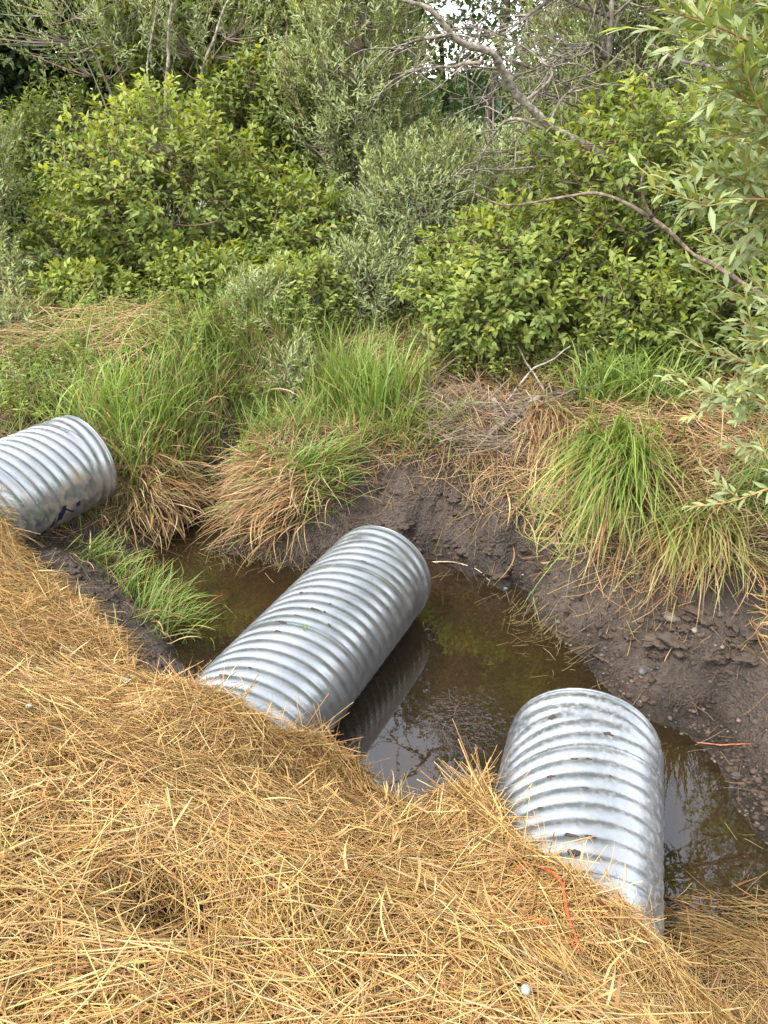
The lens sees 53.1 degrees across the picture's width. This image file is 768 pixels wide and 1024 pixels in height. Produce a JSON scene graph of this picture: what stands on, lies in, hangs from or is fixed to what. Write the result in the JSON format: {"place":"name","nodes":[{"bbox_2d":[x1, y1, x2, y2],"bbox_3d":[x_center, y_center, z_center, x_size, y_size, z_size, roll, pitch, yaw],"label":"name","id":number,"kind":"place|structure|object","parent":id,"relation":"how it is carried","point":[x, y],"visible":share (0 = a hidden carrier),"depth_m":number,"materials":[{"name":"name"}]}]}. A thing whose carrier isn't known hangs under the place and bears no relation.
{"place":"outdoors","nodes":[
{"label":"outdoors","id":0,"kind":"place"},
{"bbox_2d":[0,111,767,1022],"bbox_3d":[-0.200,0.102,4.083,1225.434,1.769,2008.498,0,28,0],"label":"ground","id":1,"kind":"structure","parent":0,"point":[744,693],"depth_m":4.48,"materials":[{"name":"soil"}]},
{"bbox_2d":[0,100,41,280],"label":"willow bush","id":2,"kind":"object","parent":1,"relation":"on","point":[7,188],"visible":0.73,"depth_m":7.00,"materials":[{"name":"green plant"}]},
{"bbox_2d":[0,220,54,309],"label":"willow bush","id":3,"kind":"object","parent":1,"relation":"on","point":[8,273],"visible":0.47,"depth_m":6.72,"materials":[{"name":"green plant"}]},
{"bbox_2d":[0,274,67,350],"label":"willow bush","id":4,"kind":"object","parent":1,"relation":"on","point":[7,309],"visible":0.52,"depth_m":6.36,"materials":[{"name":"green plant"}]},
{"bbox_2d":[0,354,86,408],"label":"weed plant","id":5,"kind":"object","parent":1,"relation":"on","point":[22,390],"visible":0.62,"depth_m":5.73,"materials":[{"name":"green plant"}]},
{"bbox_2d":[0,325,87,390],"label":"weed plant","id":6,"kind":"object","parent":1,"relation":"on","point":[26,357],"visible":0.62,"depth_m":5.95,"materials":[{"name":"green plant"}]},
{"bbox_2d":[0,415,116,543],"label":"culvert pipe","id":7,"kind":"object","parent":1,"relation":"on","point":[55,471],"visible":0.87,"depth_m":4.63,"materials":[{"name":"metal"}]},
{"bbox_2d":[4,304,123,376],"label":"weed plant","id":8,"kind":"object","parent":1,"relation":"on","point":[74,339],"visible":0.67,"depth_m":6.03,"materials":[{"name":"green plant"}]},
{"bbox_2d":[0,372,128,422],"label":"weed plant","id":9,"kind":"object","parent":1,"relation":"on","point":[24,407],"visible":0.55,"depth_m":5.63,"materials":[{"name":"green plant"}]},
{"bbox_2d":[0,0,133,242],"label":"background tree","id":10,"kind":"object","parent":1,"relation":"on","point":[12,82],"visible":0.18,"depth_m":8.81,"materials":[{"name":"green plant"}]},
{"bbox_2d":[6,189,137,287],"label":"dogwood shrub","id":11,"kind":"object","parent":1,"relation":"on","point":[46,225],"visible":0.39,"depth_m":7.19,"materials":[{"name":"green plant"}]},
{"bbox_2d":[0,53,165,229],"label":"dogwood shrub","id":12,"kind":"object","parent":1,"relation":"on","point":[41,127],"visible":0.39,"depth_m":8.41,"materials":[{"name":"green plant"}]},
{"bbox_2d":[23,254,163,321],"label":"dogwood shrub","id":13,"kind":"object","parent":1,"relation":"on","point":[68,281],"visible":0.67,"depth_m":6.72,"materials":[{"name":"green plant"}]},
{"bbox_2d":[65,522,154,587],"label":"grass tussock","id":14,"kind":"object","parent":1,"relation":"on","point":[91,546],"depth_m":4.70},
{"bbox_2d":[1,0,239,235],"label":"background tree","id":15,"kind":"object","parent":1,"relation":"on","point":[92,85],"visible":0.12,"depth_m":8.88,"materials":[{"name":"green plant"}]},
{"bbox_2d":[61,270,197,317],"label":"weed plant","id":16,"kind":"object","parent":1,"relation":"on","point":[131,295],"visible":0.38,"depth_m":6.63,"materials":[{"name":"green plant"}]},
{"bbox_2d":[29,308,234,473],"bbox_3d":[-1.842,-0.820,5.689,1.592,1.260,1.406,0,28,0],"label":"grass tussock","id":17,"kind":"object","parent":1,"relation":"on","point":[122,385],"depth_m":5.68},
{"bbox_2d":[0,0,299,248],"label":"willow bush","id":18,"kind":"object","parent":1,"relation":"on","point":[112,44],"visible":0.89,"depth_m":7.19,"materials":[{"name":"green plant"}]},
{"bbox_2d":[146,0,160,120],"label":"dead sapling","id":19,"kind":"object","parent":1,"relation":"on","point":[150,46],"visible":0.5,"depth_m":7.02,"materials":[{"name":"wood"}]},
{"bbox_2d":[80,370,226,504],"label":"grass tussock","id":20,"kind":"object","parent":1,"relation":"on","point":[157,440],"depth_m":5.45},
{"bbox_2d":[15,67,297,289],"bbox_3d":[-1.978,-2.864,6.997,2.420,2.046,1.748,-14,31,-25],"label":"dogwood shrub","id":21,"kind":"object","parent":1,"relation":"on","point":[151,221],"visible":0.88,"depth_m":6.68,"materials":[{"name":"green plant"}]},
{"bbox_2d":[95,541,223,645],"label":"grass tussock","id":22,"kind":"object","parent":1,"relation":"on","point":[144,598],"depth_m":4.42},
{"bbox_2d":[92,427,229,553],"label":"grass tussock","id":23,"kind":"object","parent":1,"relation":"on","point":[146,492],"depth_m":5.25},
{"bbox_2d":[163,1,173,122],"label":"dead sapling","id":24,"kind":"object","parent":1,"relation":"on","point":[168,44],"visible":0.74,"depth_m":6.98,"materials":[{"name":"wood"}]},
{"bbox_2d":[123,293,246,356],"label":"weed plant","id":25,"kind":"object","parent":1,"relation":"on","point":[184,326],"visible":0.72,"depth_m":6.06,"materials":[{"name":"green plant"}]},
{"bbox_2d":[119,290,272,451],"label":"grass tussock","id":26,"kind":"object","parent":1,"relation":"on","point":[228,357],"depth_m":6.05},
{"bbox_2d":[140,228,280,314],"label":"dogwood shrub","id":27,"kind":"object","parent":1,"relation":"on","point":[194,266],"visible":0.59,"depth_m":6.58,"materials":[{"name":"green plant"}]},
{"bbox_2d":[194,0,229,102],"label":"dead sapling","id":28,"kind":"object","parent":1,"relation":"on","point":[212,42],"visible":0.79,"depth_m":7.04,"materials":[{"name":"wood"}]},
{"bbox_2d":[80,0,353,237],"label":"bush","id":29,"kind":"object","parent":1,"relation":"on","point":[160,73],"visible":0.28,"depth_m":7.64,"materials":[{"name":"green plant"}]},
{"bbox_2d":[191,367,281,409],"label":"weed plant","id":30,"kind":"object","parent":1,"relation":"on","point":[255,387],"visible":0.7,"depth_m":6.13,"materials":[{"name":"green plant"}]},
{"bbox_2d":[151,265,343,430],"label":"grass tussock","id":31,"kind":"object","parent":1,"relation":"on","point":[252,311],"depth_m":6.22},
{"bbox_2d":[230,432,275,461],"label":"weed plant","id":32,"kind":"object","parent":1,"relation":"on","point":[247,447],"visible":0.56,"depth_m":5.42,"materials":[{"name":"green plant"}]},
{"bbox_2d":[164,37,359,235],"bbox_3d":[-1.209,-3.428,7.641,1.768,2.194,1.307,-12,31,-22],"label":"dogwood shrub","id":33,"kind":"object","parent":1,"relation":"on","point":[276,134],"visible":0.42,"depth_m":7.27,"materials":[{"name":"green plant"}]},
{"bbox_2d":[185,420,341,574],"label":"grass tussock","id":34,"kind":"object","parent":1,"relation":"on","point":[252,485],"depth_m":5.04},
{"bbox_2d":[209,250,320,334],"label":"willow bush","id":35,"kind":"object","parent":1,"relation":"on","point":[253,274],"visible":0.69,"depth_m":6.24,"materials":[{"name":"green plant"}]},
{"bbox_2d":[204,328,352,443],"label":"grass tussock","id":36,"kind":"object","parent":1,"relation":"on","point":[300,408],"depth_m":6.12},
{"bbox_2d":[258,324,323,407],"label":"willow bush","id":37,"kind":"object","parent":1,"relation":"on","point":[289,379],"visible":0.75,"depth_m":6.06,"materials":[{"name":"green plant"}]},
{"bbox_2d":[249,282,351,337],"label":"weed plant","id":38,"kind":"object","parent":1,"relation":"on","point":[286,314],"visible":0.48,"depth_m":6.17,"materials":[{"name":"green plant"}]},
{"bbox_2d":[216,154,385,283],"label":"dogwood shrub","id":39,"kind":"object","parent":1,"relation":"on","point":[316,230],"visible":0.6,"depth_m":6.73,"materials":[{"name":"green plant"}]},
{"bbox_2d":[206,0,403,197],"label":"willow bush","id":40,"kind":"object","parent":1,"relation":"on","point":[289,26],"visible":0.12,"depth_m":7.55,"materials":[{"name":"green plant"}]},
{"bbox_2d":[205,0,416,223],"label":"background tree","id":41,"kind":"object","parent":1,"relation":"on","point":[214,49],"depth_m":9.55,"materials":[{"name":"green plant"}]},
{"bbox_2d":[194,525,430,737],"bbox_3d":[-0.706,1.047,3.200,0.628,0.663,3.211,13,31,23],"label":"culvert pipe","id":42,"kind":"object","parent":1,"relation":"on","point":[342,658],"visible":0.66,"depth_m":3.63,"materials":[{"name":"metal"}]},
{"bbox_2d":[260,244,365,325],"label":"dogwood shrub","id":43,"kind":"object","parent":1,"relation":"on","point":[314,270],"visible":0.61,"depth_m":6.36,"materials":[{"name":"green plant"}]},
{"bbox_2d":[262,413,401,536],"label":"grass tussock","id":44,"kind":"object","parent":1,"relation":"on","point":[333,455],"depth_m":5.08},
{"bbox_2d":[257,0,449,269],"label":"willow bush","id":45,"kind":"object","parent":1,"relation":"on","point":[320,14],"visible":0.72,"depth_m":6.96,"materials":[{"name":"green plant"}]},
{"bbox_2d":[262,308,463,434],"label":"grass tussock","id":46,"kind":"object","parent":1,"relation":"on","point":[342,374],"depth_m":5.57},
{"bbox_2d":[289,0,445,239],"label":"background tree","id":47,"kind":"object","parent":1,"relation":"on","point":[412,65],"visible":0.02,"depth_m":9.34,"materials":[{"name":"green plant"}]},
{"bbox_2d":[316,219,428,335],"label":"willow bush","id":48,"kind":"object","parent":1,"relation":"on","point":[376,268],"visible":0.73,"depth_m":6.44,"materials":[{"name":"green plant"}]},
{"bbox_2d":[0,257,764,565],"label":"meadow grass","id":49,"kind":"structure","parent":1,"relation":"on","point":[274,421],"depth_m":5.88,"materials":[{"name":"plant"}]},
{"bbox_2d":[0,250,767,402],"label":"willow seedlings","id":50,"kind":"object","parent":49,"relation":"on","point":[342,321],"depth_m":6.09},
{"bbox_2d":[0,486,767,1023],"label":"straw mulch","id":51,"kind":"object","parent":1,"relation":"on","point":[94,742],"visible":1,"depth_m":2.09,"materials":[{"name":"plant"}]},
{"bbox_2d":[521,984,530,995],"bbox_3d":[0.290,0.978,1.574,0.020,0.015,0.024,0,28,0],"label":"stone","id":52,"kind":"object","parent":51,"relation":"on","point":[525,989],"visible":1,"depth_m":1.57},
{"bbox_2d":[491,863,581,952],"bbox_3d":[0.414,1.070,2.132,0.206,0.216,0.296,-3,28,-6],"label":"twine","id":53,"kind":"object","parent":51,"relation":"on","point":[568,916],"visible":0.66,"depth_m":2.13,"materials":[{"name":"orange"}]},
{"bbox_2d":[0,242,767,633],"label":"dry thatch","id":54,"kind":"object","parent":1,"relation":"on","point":[676,420],"visible":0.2,"depth_m":5.20,"materials":[{"name":"beige plant"}]},
{"bbox_2d":[476,396,541,444],"bbox_3d":[0.838,-0.621,5.188,0.522,0.291,0.058,-15,32,-26],"label":"stick","id":55,"kind":"object","parent":54,"relation":"on","point":[534,399],"visible":0.48,"depth_m":5.17,"materials":[{"name":"wood"}]},
{"bbox_2d":[0,239,767,412],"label":"weed cover","id":56,"kind":"object","parent":1,"relation":"on","point":[183,296],"depth_m":6.31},
{"bbox_2d":[309,388,486,471],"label":"grass tussock","id":57,"kind":"object","parent":1,"relation":"on","point":[410,418],"depth_m":5.25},
{"bbox_2d":[54,458,767,831],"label":"mud crumbs","id":58,"kind":"object","parent":1,"relation":"on","point":[662,640],"visible":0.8,"depth_m":3.99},
{"bbox_2d":[61,388,767,829],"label":"plant litter","id":59,"kind":"object","parent":1,"relation":"on","point":[489,562],"visible":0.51,"depth_m":4.43,"materials":[{"name":"brown plant"}]},
{"bbox_2d":[330,110,508,297],"bbox_3d":[0.307,-2.700,6.957,1.732,1.704,1.370,0,28,0],"label":"willow bush","id":60,"kind":"object","parent":1,"relation":"on","point":[429,179],"visible":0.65,"depth_m":6.70,"materials":[{"name":"green plant"}]},
{"bbox_2d":[123,507,767,941],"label":"drowned stalks","id":61,"kind":"object","parent":1,"relation":"on","point":[433,623],"visible":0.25,"depth_m":4.41,"materials":[{"name":"brown plant"}]},
{"bbox_2d":[393,318,514,382],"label":"weed plant","id":62,"kind":"object","parent":1,"relation":"on","point":[444,361],"visible":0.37,"depth_m":5.81,"materials":[{"name":"green plant"}]},
{"bbox_2d":[401,110,512,258],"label":"willow bush","id":63,"kind":"object","parent":1,"relation":"on","point":[467,142],"visible":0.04,"depth_m":7.70,"materials":[{"name":"green plant"}]},
{"bbox_2d":[390,0,547,188],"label":"background tree","id":64,"kind":"object","parent":1,"relation":"on","point":[447,105],"visible":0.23,"depth_m":10.70,"materials":[{"name":"green plant"}]},
{"bbox_2d":[417,249,546,377],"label":"dogwood shrub","id":65,"kind":"object","parent":1,"relation":"on","point":[449,326],"visible":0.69,"depth_m":5.56,"materials":[{"name":"green plant"}]},
{"bbox_2d":[373,364,598,490],"bbox_3d":[0.731,-0.647,5.157,1.620,0.582,1.381,0,28,0],"label":"twig pile","id":66,"kind":"object","parent":1,"relation":"on","point":[499,408],"visible":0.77,"depth_m":5.14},
{"bbox_2d":[514,339,545,392],"bbox_3d":[0.964,-1.295,5.694,0.040,0.562,1.081,-9,29,-15],"label":"stick","id":67,"kind":"object","parent":66,"relation":"on","point":[536,377],"visible":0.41,"depth_m":5.53,"materials":[{"name":"wood"}]},
{"bbox_2d":[505,345,570,401],"bbox_3d":[1.042,-0.969,5.344,0.534,0.336,0.107,-15,32,-25],"label":"stick","id":68,"kind":"object","parent":66,"relation":"on","point":[522,381],"visible":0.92,"depth_m":5.35,"materials":[{"name":"wood"}]},
{"bbox_2d":[524,383,600,399],"bbox_3d":[1.218,-0.818,5.220,0.522,0.136,0.056,1,28,2],"label":"stick","id":69,"kind":"object","parent":66,"relation":"on","point":[555,393],"visible":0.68,"depth_m":5.21,"materials":[{"name":"wood"}]},
{"bbox_2d":[333,0,648,227],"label":"dead willow tree","id":70,"kind":"object","parent":1,"relation":"on","point":[521,99],"visible":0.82,"depth_m":5.22,"materials":[{"name":"wood"}]},
{"bbox_2d":[481,0,532,149],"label":"background tree","id":71,"kind":"object","parent":1,"relation":"on","point":[506,3],"visible":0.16,"depth_m":8.65,"materials":[{"name":"grey plant"}]},
{"bbox_2d":[464,100,573,276],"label":"willow bush","id":72,"kind":"object","parent":1,"relation":"on","point":[505,143],"visible":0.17,"depth_m":7.09,"materials":[{"name":"green plant"}]},
{"bbox_2d":[477,330,584,390],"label":"weed plant","id":73,"kind":"object","parent":1,"relation":"on","point":[539,361],"visible":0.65,"depth_m":5.53,"materials":[{"name":"green plant"}]},
{"bbox_2d":[389,172,687,375],"bbox_3d":[1.187,-1.744,5.770,2.121,1.450,1.583,-14,31,-24],"label":"dogwood shrub","id":74,"kind":"object","parent":1,"relation":"on","point":[494,237],"visible":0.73,"depth_m":5.51,"materials":[{"name":"green plant"}]},
{"bbox_2d":[491,392,628,496],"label":"grass tussock","id":75,"kind":"object","parent":1,"relation":"on","point":[543,426],"depth_m":4.86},
{"bbox_2d":[413,64,721,122],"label":"distant trees","id":76,"kind":"object","parent":1,"relation":"on","point":[483,104],"visible":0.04,"depth_m":63.16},
{"bbox_2d":[494,459,646,622],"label":"grass tussock","id":77,"kind":"object","parent":1,"relation":"on","point":[544,538],"depth_m":4.62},
{"bbox_2d":[493,687,663,945],"bbox_3d":[0.351,1.712,1.873,0.628,0.663,3.211,9,29,15],"label":"culvert pipe","id":78,"kind":"object","parent":1,"relation":"on","point":[620,812],"visible":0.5,"depth_m":2.70,"materials":[{"name":"metal"}]},
{"bbox_2d":[404,0,757,203],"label":"dead tree","id":79,"kind":"object","parent":1,"relation":"on","point":[605,53],"visible":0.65,"depth_m":5.85,"materials":[{"name":"wood"}]},
{"bbox_2d":[495,59,667,253],"bbox_3d":[1.753,-2.763,6.634,1.291,1.949,1.268,16,32,27],"label":"dogwood shrub","id":80,"kind":"object","parent":1,"relation":"on","point":[607,78],"visible":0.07,"depth_m":6.35,"materials":[{"name":"green plant"}]},
{"bbox_2d":[472,0,712,147],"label":"background tree","id":81,"kind":"object","parent":1,"relation":"on","point":[502,11],"visible":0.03,"depth_m":8.47,"materials":[{"name":"green plant"}]},
{"bbox_2d":[452,540,767,844],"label":"gravel","id":82,"kind":"structure","parent":1,"relation":"on","point":[670,718],"depth_m":3.71,"materials":[{"name":"stone"}]},
{"bbox_2d":[486,0,744,207],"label":"willow bush","id":83,"kind":"object","parent":1,"relation":"on","point":[532,57],"visible":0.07,"depth_m":7.32,"materials":[{"name":"green plant"}]},
{"bbox_2d":[477,0,758,229],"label":"background tree","id":84,"kind":"object","parent":1,"relation":"on","point":[496,10],"visible":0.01,"depth_m":9.77,"materials":[{"name":"green plant"}]},
{"bbox_2d":[475,161,766,298],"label":"bare branch","id":85,"kind":"object","parent":1,"relation":"on","point":[682,244],"visible":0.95,"depth_m":4.53,"materials":[{"name":"brown plant"}]},
{"bbox_2d":[525,325,720,429],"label":"grass tussock","id":86,"kind":"object","parent":1,"relation":"on","point":[619,378],"depth_m":5.15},
{"bbox_2d":[496,365,750,614],"bbox_3d":[1.174,-0.244,4.248,1.193,1.179,1.739,0,28,0],"label":"grass tussock","id":87,"kind":"object","parent":1,"relation":"on","point":[614,465],"depth_m":4.15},
{"bbox_2d":[523,0,743,187],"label":"willow bush","id":88,"kind":"object","parent":1,"relation":"on","point":[638,42],"visible":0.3,"depth_m":6.49,"materials":[{"name":"green plant"}]},
{"bbox_2d":[514,59,765,321],"bbox_3d":[2.128,-2.207,5.714,2.436,2.154,1.641,0,28,0],"label":"dogwood shrub","id":89,"kind":"object","parent":1,"relation":"on","point":[608,183],"visible":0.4,"depth_m":5.38,"materials":[{"name":"green plant"}]},
{"bbox_2d":[560,243,763,385],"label":"dogwood shrub","id":90,"kind":"object","parent":1,"relation":"on","point":[633,328],"visible":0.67,"depth_m":5.20,"materials":[{"name":"green plant"}]},
{"bbox_2d":[574,395,766,543],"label":"grass tussock","id":91,"kind":"object","parent":1,"relation":"on","point":[677,457],"depth_m":4.38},
{"bbox_2d":[663,612,681,622],"bbox_3d":[1.476,0.540,3.934,0.094,0.054,0.076,0,28,0],"label":"stone","id":92,"kind":"object","parent":1,"relation":"on","point":[675,618],"visible":0.85,"depth_m":3.91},
{"bbox_2d":[605,323,767,378],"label":"weed plant","id":93,"kind":"object","parent":1,"relation":"on","point":[678,354],"visible":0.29,"depth_m":5.16,"materials":[{"name":"green plant"}]},
{"bbox_2d":[609,479,767,632],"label":"grass tussock","id":94,"kind":"object","parent":1,"relation":"on","point":[679,532],"depth_m":3.88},
{"bbox_2d":[642,0,767,256],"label":"willow bush","id":95,"kind":"object","parent":1,"relation":"on","point":[700,69],"visible":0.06,"depth_m":6.02,"materials":[{"name":"green plant"}]},
{"bbox_2d":[649,166,767,381],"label":"dogwood shrub","id":96,"kind":"object","parent":1,"relation":"on","point":[720,300],"visible":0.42,"depth_m":5.04,"materials":[{"name":"green plant"}]},
{"bbox_2d":[654,250,767,426],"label":"willow branch","id":97,"kind":"object","parent":1,"relation":"on","point":[736,390],"visible":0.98,"depth_m":3.13,"materials":[{"name":"green plant"}]},
{"bbox_2d":[681,393,767,513],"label":"willow branch","id":98,"kind":"object","parent":97,"relation":"attached to","point":[734,490],"visible":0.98,"depth_m":3.25,"materials":[{"name":"green plant"}]},
{"bbox_2d":[726,255,767,348],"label":"willow branch","id":99,"kind":"object","parent":97,"relation":"attached to","point":[763,320],"visible":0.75,"depth_m":2.95,"materials":[{"name":"green plant"}]},
{"bbox_2d":[644,128,767,272],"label":"willow branch","id":100,"kind":"object","parent":99,"relation":"on","point":[713,170],"visible":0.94,"depth_m":2.96,"materials":[{"name":"green plant"}]},
{"bbox_2d":[598,0,767,187],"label":"willow branch","id":101,"kind":"object","parent":100,"relation":"attached to","point":[744,70],"visible":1,"depth_m":2.52,"materials":[{"name":"green plant"}]},
{"bbox_2d":[628,0,767,232],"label":"willow branch","id":102,"kind":"object","parent":100,"relation":"attached to","point":[700,118],"visible":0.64,"depth_m":2.83,"materials":[{"name":"green plant"}]},
{"bbox_2d":[663,425,767,516],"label":"grass tussock","id":103,"kind":"object","parent":1,"relation":"on","point":[736,474],"depth_m":4.23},
{"bbox_2d":[669,355,767,425],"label":"weed plant","id":104,"kind":"object","parent":1,"relation":"on","point":[752,396],"visible":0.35,"depth_m":4.82,"materials":[{"name":"green plant"}]},
{"bbox_2d":[680,532,767,664],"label":"grass tussock","id":105,"kind":"object","parent":1,"relation":"on","point":[764,587],"depth_m":3.70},
{"bbox_2d":[684,434,767,544],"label":"grass tussock","id":106,"kind":"object","parent":1,"relation":"on","point":[747,477],"depth_m":4.08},
{"bbox_2d":[50,0,758,88],"label":"sky","id":107,"kind":"structure","parent":0,"point":[445,11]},
{"bbox_2d":[136,486,767,955],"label":"water","id":108,"kind":"structure","parent":0,"point":[456,648],"depth_m":3.93,"materials":[{"name":"liquid"}]},
{"bbox_2d":[426,688,506,754],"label":"debris clump","id":109,"kind":"object","parent":108,"relation":"in","point":[478,716],"visible":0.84,"depth_m":3.69,"materials":[{"name":"brown plant"}]},
{"bbox_2d":[650,44,767,74],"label":"bare branch","id":110,"kind":"object","parent":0,"point":[689,62],"visible":0.5,"depth_m":3.79,"materials":[{"name":"brown plant"}]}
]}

